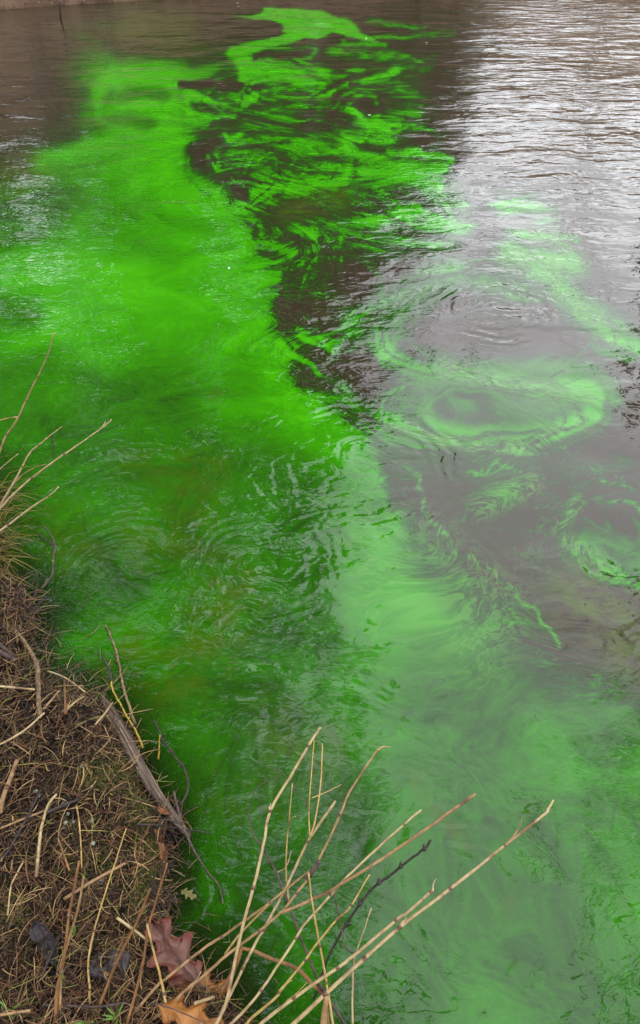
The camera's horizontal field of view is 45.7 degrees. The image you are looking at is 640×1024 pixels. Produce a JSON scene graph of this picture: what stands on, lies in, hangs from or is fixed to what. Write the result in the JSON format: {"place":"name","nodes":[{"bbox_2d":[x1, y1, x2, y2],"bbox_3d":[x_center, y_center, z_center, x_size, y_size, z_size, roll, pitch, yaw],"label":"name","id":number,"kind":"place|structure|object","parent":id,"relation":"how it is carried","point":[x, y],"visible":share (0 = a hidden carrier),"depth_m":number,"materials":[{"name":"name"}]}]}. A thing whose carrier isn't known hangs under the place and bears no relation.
{"place":"outdoors","nodes":[
{"label":"outdoors","id":0,"kind":"place"},
{"bbox_2d":[0,0,140,9],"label":"bank","id":1,"kind":"structure","parent":0,"point":[10,4],"depth_m":10.11,"materials":[{"name":"brown plant"}]},
{"bbox_2d":[0,564,251,1023],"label":"ground","id":2,"kind":"structure","parent":0,"point":[90,722],"depth_m":1.50,"materials":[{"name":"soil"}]},
{"bbox_2d":[0,643,13,655],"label":"reed stub","id":3,"kind":"object","parent":2,"relation":"on","point":[3,647],"visible":1,"depth_m":1.88,"materials":[{"name":"plant"}]},
{"bbox_2d":[0,649,16,661],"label":"reed stub","id":4,"kind":"object","parent":2,"relation":"on","point":[5,654],"visible":1,"depth_m":1.86,"materials":[{"name":"plant"}]},
{"bbox_2d":[0,759,18,814],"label":"straw","id":5,"kind":"object","parent":2,"relation":"on","point":[6,787],"visible":0.97,"depth_m":1.58,"materials":[{"name":"beige plant"}]},
{"bbox_2d":[0,1001,21,1018],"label":"green sprout","id":6,"kind":"object","parent":2,"relation":"on","point":[3,1005],"visible":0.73,"depth_m":1.28,"materials":[{"name":"green plant"}]},
{"bbox_2d":[0,1009,30,1016],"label":"straw","id":7,"kind":"object","parent":2,"relation":"on","point":[14,1012],"visible":1,"depth_m":1.26,"materials":[{"name":"beige plant"}]},
{"bbox_2d":[7,861,23,914],"bbox_3d":[-0.570,0.698,1.410,0.012,0.011,0.102,-1,41,-1],"label":"straw","id":8,"kind":"object","parent":2,"relation":"on","point":[19,868],"visible":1,"depth_m":1.41,"materials":[{"name":"beige plant"}]},
{"bbox_2d":[0,685,34,689],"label":"straw","id":9,"kind":"object","parent":2,"relation":"on","point":[12,687],"visible":1,"depth_m":1.75,"materials":[{"name":"beige plant"}]},
{"bbox_2d":[0,789,41,862],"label":"dark twig","id":10,"kind":"object","parent":2,"relation":"on","point":[19,830],"visible":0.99,"depth_m":1.50,"materials":[{"name":"wood"}]},
{"bbox_2d":[0,712,44,744],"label":"straw","id":11,"kind":"object","parent":2,"relation":"on","point":[30,725],"visible":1,"depth_m":1.66,"materials":[{"name":"beige plant"}]},
{"bbox_2d":[0,810,44,829],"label":"straw","id":12,"kind":"object","parent":2,"relation":"on","point":[14,822],"visible":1,"depth_m":1.51,"materials":[{"name":"beige plant"}]},
{"bbox_2d":[0,446,51,592],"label":"grass tuft","id":13,"kind":"object","parent":2,"relation":"on","point":[7,528],"visible":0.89,"depth_m":2.22,"materials":[{"name":"brown plant"}]},
{"bbox_2d":[0,486,58,531],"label":"dry reed","id":14,"kind":"object","parent":13,"relation":"on","point":[20,515],"visible":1,"depth_m":2.11,"materials":[{"name":"plant"}]},
{"bbox_2d":[0,427,61,505],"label":"dry reed","id":15,"kind":"object","parent":13,"relation":"on","point":[16,477],"visible":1,"depth_m":2.20,"materials":[{"name":"plant"}]},
{"bbox_2d":[0,419,111,509],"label":"dry reed","id":16,"kind":"object","parent":13,"relation":"on","point":[27,481],"visible":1,"depth_m":2.17,"materials":[{"name":"plant"}]},
{"bbox_2d":[12,628,41,718],"bbox_3d":[-0.723,0.369,1.858,0.060,0.074,0.401,-25,47,-26],"label":"bent root","id":17,"kind":"object","parent":2,"relation":"on","point":[37,682],"visible":0.91,"depth_m":1.82,"materials":[{"name":"brown plant"}]},
{"bbox_2d":[0,332,53,452],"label":"dry reed","id":18,"kind":"object","parent":2,"relation":"on","point":[10,429],"visible":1,"depth_m":2.34,"materials":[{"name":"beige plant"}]},
{"bbox_2d":[29,921,57,964],"bbox_3d":[-0.488,0.766,1.351,0.076,0.047,0.031,32,50,32],"label":"rock","id":19,"kind":"object","parent":2,"relation":"on","point":[38,931],"visible":1,"depth_m":1.36,"materials":[{"name":"grey stone"}]},
{"bbox_2d":[34,794,56,877],"bbox_3d":[-0.546,0.633,1.495,0.020,0.027,0.179,-3,41,-3],"label":"straw","id":20,"kind":"object","parent":2,"relation":"on","point":[39,840],"visible":1,"depth_m":1.49,"materials":[{"name":"beige plant"}]},
{"bbox_2d":[41,935,60,978],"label":"dark twig","id":21,"kind":"object","parent":2,"relation":"on","point":[52,951],"visible":1,"depth_m":1.34,"materials":[{"name":"grey wood"}]},
{"bbox_2d":[43,690,59,708],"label":"straw","id":22,"kind":"object","parent":2,"relation":"on","point":[52,698],"visible":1,"depth_m":1.73,"materials":[{"name":"beige plant"}]},
{"bbox_2d":[46,798,79,814],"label":"dark twig","id":23,"kind":"object","parent":2,"relation":"on","point":[49,811],"visible":0.99,"depth_m":1.55,"materials":[{"name":"grey wood"}]},
{"bbox_2d":[57,837,70,871],"bbox_3d":[-0.495,0.660,1.464,0.004,0.004,0.075,-22,45,-23],"label":"straw","id":24,"kind":"object","parent":2,"relation":"on","point":[64,857],"visible":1,"depth_m":1.46,"materials":[{"name":"brown plant"}]},
{"bbox_2d":[63,679,66,714],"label":"straw","id":25,"kind":"object","parent":2,"relation":"on","point":[65,707],"visible":1,"depth_m":1.74,"materials":[{"name":"brown plant"}]},
{"bbox_2d":[47,670,84,691],"bbox_3d":[-0.616,0.412,1.854,0.127,0.016,0.014,22,45,23],"label":"straw","id":26,"kind":"object","parent":2,"relation":"on","point":[76,685],"visible":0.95,"depth_m":1.86,"materials":[{"name":"beige plant"}]},
{"bbox_2d":[53,860,79,1022],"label":"dead reed","id":27,"kind":"object","parent":2,"relation":"on","point":[61,970],"visible":1,"depth_m":1.26,"materials":[{"name":"brown plant"}]},
{"bbox_2d":[58,875,84,1014],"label":"dead reed","id":28,"kind":"object","parent":2,"relation":"on","point":[69,937],"visible":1,"depth_m":1.27,"materials":[{"name":"brown plant"}]},
{"bbox_2d":[68,696,83,709],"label":"straw","id":29,"kind":"object","parent":2,"relation":"on","point":[72,704],"visible":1,"depth_m":1.75,"materials":[{"name":"beige plant"}]},
{"bbox_2d":[76,805,81,868],"bbox_3d":[-0.476,0.641,1.504,0.006,0.013,0.138,-12,43,-14],"label":"straw","id":30,"kind":"object","parent":2,"relation":"on","point":[79,834],"visible":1,"depth_m":1.50,"materials":[{"name":"beige plant"}]},
{"bbox_2d":[0,745,162,941],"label":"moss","id":31,"kind":"object","parent":2,"relation":"on","point":[150,838],"visible":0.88,"depth_m":1.53,"materials":[{"name":"plant"}]},
{"bbox_2d":[42,1001,125,1007],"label":"dark twig","id":32,"kind":"object","parent":2,"relation":"on","point":[94,1006],"visible":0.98,"depth_m":1.28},
{"bbox_2d":[75,1021,93,1023],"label":"green sprout","id":33,"kind":"object","parent":2,"relation":"on","point":[82,1022],"visible":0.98,"depth_m":1.26,"materials":[{"name":"green plant"}]},
{"bbox_2d":[63,863,125,899],"bbox_3d":[-0.423,0.696,1.434,0.124,0.038,0.012,-28,48,-28],"label":"straw","id":34,"kind":"object","parent":2,"relation":"on","point":[94,880],"visible":0.89,"depth_m":1.43,"materials":[{"name":"beige plant"}]},
{"bbox_2d":[0,571,199,934],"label":"twig tangle","id":35,"kind":"object","parent":2,"relation":"on","point":[170,839],"visible":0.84,"depth_m":1.57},
{"bbox_2d":[154,829,163,839],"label":"dead leaf","id":36,"kind":"object","parent":35,"relation":"on","point":[156,831],"visible":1,"depth_m":1.54,"materials":[{"name":"brown plant"}]},
{"bbox_2d":[87,828,126,1001],"bbox_3d":[-0.377,0.703,1.319,0.024,0.212,0.224,10,42,11],"label":"dead reed","id":37,"kind":"object","parent":2,"relation":"on","point":[89,984],"visible":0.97,"depth_m":1.32,"materials":[{"name":"brown plant"}]},
{"bbox_2d":[88,947,130,982],"bbox_3d":[-0.372,0.794,1.337,0.064,0.052,0.060,9,42,10],"label":"rock","id":38,"kind":"object","parent":2,"relation":"on","point":[94,972],"visible":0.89,"depth_m":1.34,"materials":[{"name":"grey stone"}]},
{"bbox_2d":[103,1002,123,1023],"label":"green sprout","id":39,"kind":"object","parent":2,"relation":"on","point":[111,1016],"visible":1,"depth_m":1.27,"materials":[{"name":"green plant"}]},
{"bbox_2d":[97,888,150,1012],"bbox_3d":[-0.332,0.739,1.273,0.010,0.213,0.164,29,49,29],"label":"dead reed","id":40,"kind":"object","parent":2,"relation":"on","point":[121,952],"visible":1,"depth_m":1.27,"materials":[{"name":"brown plant"}]},
{"bbox_2d":[116,916,148,941],"bbox_3d":[-0.343,0.763,1.389,0.074,0.010,0.005,21,45,22],"label":"straw","id":41,"kind":"object","parent":2,"relation":"on","point":[119,919],"visible":0.85,"depth_m":1.39,"materials":[{"name":"beige plant"}]},
{"bbox_2d":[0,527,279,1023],"bbox_3d":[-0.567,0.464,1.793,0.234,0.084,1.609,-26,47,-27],"label":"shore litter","id":42,"kind":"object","parent":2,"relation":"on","point":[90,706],"visible":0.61,"depth_m":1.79,"materials":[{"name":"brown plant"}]},
{"bbox_2d":[99,696,190,837],"bbox_3d":[-0.410,0.555,1.702,0.033,0.065,0.467,-25,47,-26],"label":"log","id":43,"kind":"object","parent":2,"relation":"on","point":[145,776],"visible":0.84,"depth_m":1.68,"materials":[{"name":"grey wood"}]},
{"bbox_2d":[95,702,112,724],"bbox_3d":[-0.488,0.457,1.725,0.008,0.061,0.099,3,41,3],"label":"straw","id":44,"kind":"object","parent":43,"relation":"on","point":[100,718],"visible":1,"depth_m":1.71,"materials":[{"name":"beige plant"}]},
{"bbox_2d":[157,805,170,814],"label":"dead leaf","id":45,"kind":"object","parent":43,"relation":"on","point":[163,810],"visible":1,"depth_m":1.57,"materials":[{"name":"orange plant"}]},
{"bbox_2d":[136,819,210,833],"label":"dark twig","id":46,"kind":"object","parent":43,"relation":"on","point":[156,825],"visible":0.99,"depth_m":1.55,"materials":[{"name":"wood"}]},
{"bbox_2d":[173,791,222,903],"bbox_3d":[-0.249,0.678,1.532,0.019,0.078,0.237,-22,46,-24],"label":"dark vine","id":47,"kind":"object","parent":43,"relation":"on","point":[189,841],"visible":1,"depth_m":1.53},
{"bbox_2d":[125,862,167,1023],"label":"dead reed","id":48,"kind":"object","parent":2,"relation":"on","point":[140,973],"visible":1,"depth_m":1.27,"materials":[{"name":"brown plant"}]},
{"bbox_2d":[146,923,169,1021],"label":"dead reed","id":49,"kind":"object","parent":2,"relation":"on","point":[159,972],"visible":0.93,"depth_m":1.27,"materials":[{"name":"beige plant"}]},
{"bbox_2d":[158,839,167,862],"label":"dead leaf","id":50,"kind":"object","parent":2,"relation":"on","point":[161,856],"visible":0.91,"depth_m":1.53,"materials":[{"name":"brown plant"}]},
{"bbox_2d":[144,916,205,997],"bbox_3d":[-0.257,0.796,1.357,0.168,0.058,0.085,20,45,22],"label":"oak leaf","id":51,"kind":"object","parent":2,"relation":"on","point":[172,953],"visible":0.88,"depth_m":1.36,"materials":[{"name":"brown plant"}]},
{"bbox_2d":[150,992,223,1023],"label":"oak leaf","id":52,"kind":"object","parent":2,"relation":"on","point":[179,1012],"visible":1,"depth_m":1.26,"materials":[{"name":"orange plant"}]},
{"bbox_2d":[194,995,214,1004],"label":"straw","id":53,"kind":"object","parent":52,"relation":"on","point":[204,1000],"visible":1,"depth_m":1.28,"materials":[{"name":"beige plant"}]},
{"bbox_2d":[183,971,201,1002],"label":"dead reed","id":54,"kind":"object","parent":2,"relation":"on","point":[192,987],"visible":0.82,"depth_m":1.27,"materials":[{"name":"plant"}]},
{"bbox_2d":[173,969,227,1000],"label":"oak leaf","id":55,"kind":"object","parent":2,"relation":"on","point":[203,982],"visible":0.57,"depth_m":1.35,"materials":[{"name":"brown plant"}]},
{"bbox_2d":[131,870,309,1015],"bbox_3d":[-0.170,0.726,1.284,0.343,0.204,0.020,-18,44,-19],"label":"dry reed","id":56,"kind":"object","parent":2,"relation":"on","point":[263,908],"visible":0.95,"depth_m":1.29,"materials":[{"name":"beige plant"}]},
{"bbox_2d":[215,727,321,1023],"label":"dry reed","id":57,"kind":"object","parent":2,"relation":"on","point":[270,808],"visible":1,"depth_m":1.28,"materials":[{"name":"plant"}]},
{"bbox_2d":[218,740,340,1015],"bbox_3d":[-0.104,0.614,1.306,0.130,0.343,0.351,30,49,30],"label":"dry reed","id":58,"kind":"object","parent":2,"relation":"on","point":[313,831],"visible":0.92,"depth_m":1.28,"materials":[{"name":"plant"}]},
{"bbox_2d":[248,775,345,1023],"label":"twig","id":59,"kind":"object","parent":2,"relation":"on","point":[306,951],"visible":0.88,"depth_m":1.31,"materials":[{"name":"beige wood"}]},
{"bbox_2d":[245,874,369,1023],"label":"dry reed","id":60,"kind":"object","parent":2,"relation":"on","point":[292,975],"visible":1,"depth_m":1.25,"materials":[{"name":"beige plant"}]},
{"bbox_2d":[154,746,475,1019],"bbox_3d":[-0.042,0.610,1.295,0.571,0.364,0.147,-15,43,-16],"label":"dry reed","id":61,"kind":"object","parent":2,"relation":"on","point":[284,909],"visible":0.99,"depth_m":1.26,"materials":[{"name":"beige plant"}]},
{"bbox_2d":[308,872,333,1023],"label":"dry reed","id":62,"kind":"object","parent":2,"relation":"on","point":[326,983],"visible":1,"depth_m":1.25,"materials":[{"name":"brown plant"}]},
{"bbox_2d":[320,995,328,1023],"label":"reed stump","id":63,"kind":"object","parent":2,"relation":"on","point":[324,1014],"visible":1,"depth_m":1.26,"materials":[{"name":"beige plant"}]},
{"bbox_2d":[220,946,329,1023],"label":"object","id":64,"kind":"object","parent":63,"relation":"on","point":[224,986],"visible":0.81,"depth_m":1.29,"materials":[{"name":"brown wood"}]},
{"bbox_2d":[229,809,421,1023],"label":"dry reed","id":65,"kind":"object","parent":2,"relation":"on","point":[306,922],"visible":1,"depth_m":1.25,"materials":[{"name":"plant"}]},
{"bbox_2d":[258,879,435,1023],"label":"dry reed","id":66,"kind":"object","parent":2,"relation":"on","point":[295,996],"visible":1,"depth_m":1.25,"materials":[{"name":"plant"}]},
{"bbox_2d":[333,894,352,953],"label":"budded twig","id":67,"kind":"object","parent":66,"relation":"attached to","point":[348,950],"visible":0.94,"depth_m":1.27,"materials":[{"name":"brown wood"}]},
{"bbox_2d":[313,839,431,999],"bbox_3d":[0.074,0.681,1.289,0.244,0.283,0.042,-26,47,-27],"label":"budded twig","id":68,"kind":"object","parent":2,"relation":"on","point":[379,882],"visible":0.98,"depth_m":1.29,"materials":[{"name":"brown wood"}]},
{"bbox_2d":[290,799,553,1023],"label":"dry reed","id":69,"kind":"object","parent":2,"relation":"on","point":[325,993],"visible":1,"depth_m":1.24,"materials":[{"name":"plant"}]},
{"bbox_2d":[0,0,639,1023],"bbox_3d":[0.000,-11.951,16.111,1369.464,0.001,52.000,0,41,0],"label":"water","id":70,"kind":"structure","parent":0,"point":[352,468],"depth_m":2.59,"materials":[{"name":"green liquid"}]},
{"bbox_2d":[37,526,55,589],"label":"sunken twig","id":71,"kind":"object","parent":70,"relation":"on","point":[51,576],"visible":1,"depth_m":2.18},
{"bbox_2d":[53,0,61,19],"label":"twig","id":72,"kind":"object","parent":70,"relation":"in","point":[59,9],"visible":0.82,"depth_m":9.25,"materials":[{"name":"wood"}]},
{"bbox_2d":[105,625,136,724],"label":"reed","id":73,"kind":"object","parent":70,"relation":"in","point":[124,691],"visible":1,"depth_m":1.88,"materials":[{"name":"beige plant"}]},
{"bbox_2d":[103,657,143,747],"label":"yellow twig","id":74,"kind":"object","parent":70,"relation":"on","point":[114,693],"visible":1,"depth_m":1.78,"materials":[{"name":"wood"}]},
{"bbox_2d":[158,735,160,758],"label":"yellow twig","id":75,"kind":"object","parent":70,"relation":"on","point":[159,747],"visible":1,"depth_m":1.71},
{"bbox_2d":[154,720,189,805],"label":"black twig","id":76,"kind":"object","parent":70,"relation":"on","point":[171,751],"visible":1,"depth_m":1.67,"materials":[{"name":"black wood"}]},
{"bbox_2d":[181,888,196,899],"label":"dead leaf","id":77,"kind":"object","parent":70,"relation":"on","point":[189,893],"visible":1,"depth_m":1.49,"materials":[{"name":"beige plant"}]},
{"bbox_2d":[351,908,371,1023],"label":"dry reed","id":78,"kind":"object","parent":70,"relation":"on","point":[352,1015],"visible":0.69,"depth_m":1.28,"materials":[{"name":"plant"}]}
]}

